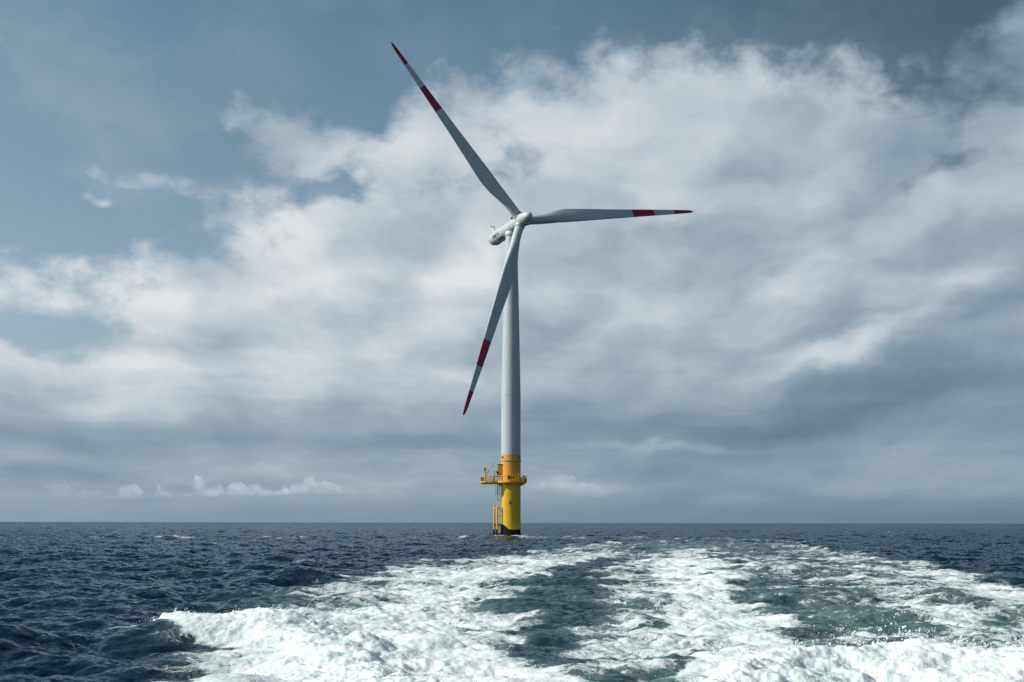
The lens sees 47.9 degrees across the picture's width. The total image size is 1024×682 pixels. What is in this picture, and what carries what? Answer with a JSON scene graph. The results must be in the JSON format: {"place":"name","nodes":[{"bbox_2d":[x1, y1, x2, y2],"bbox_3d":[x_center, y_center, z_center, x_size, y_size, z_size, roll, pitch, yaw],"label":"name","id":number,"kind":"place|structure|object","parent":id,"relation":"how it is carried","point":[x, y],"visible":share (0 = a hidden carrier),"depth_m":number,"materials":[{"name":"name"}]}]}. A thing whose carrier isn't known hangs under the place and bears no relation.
{"place":"outdoors","nodes":[
{"label":"outdoors","id":0,"kind":"place"},
{"bbox_2d":[0,522,1023,681],"bbox_3d":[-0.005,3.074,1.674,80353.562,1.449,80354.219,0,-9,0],"label":"sea","id":1,"kind":"structure","parent":0,"point":[78,600],"depth_m":47.06,"materials":[{"name":"liquid"}]},
{"bbox_2d":[391,42,692,535],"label":"wind turbine","id":2,"kind":"object","parent":1,"relation":"in","point":[509,476],"visible":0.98,"depth_m":245.30,"materials":[{"name":"white paint"}]},
{"bbox_2d":[134,562,1023,681],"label":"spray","id":3,"kind":"object","parent":1,"relation":"on","point":[887,638],"visible":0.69,"depth_m":24.67,"materials":[{"name":"liquid"}]},
{"bbox_2d":[153,607,1023,681],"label":"breaking foam","id":4,"kind":"object","parent":1,"relation":"on","point":[249,626],"visible":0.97,"depth_m":22.19,"materials":[{"name":"liquid"}]},
{"bbox_2d":[0,0,1023,523],"label":"sky","id":5,"kind":"structure","parent":0,"point":[250,271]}
]}

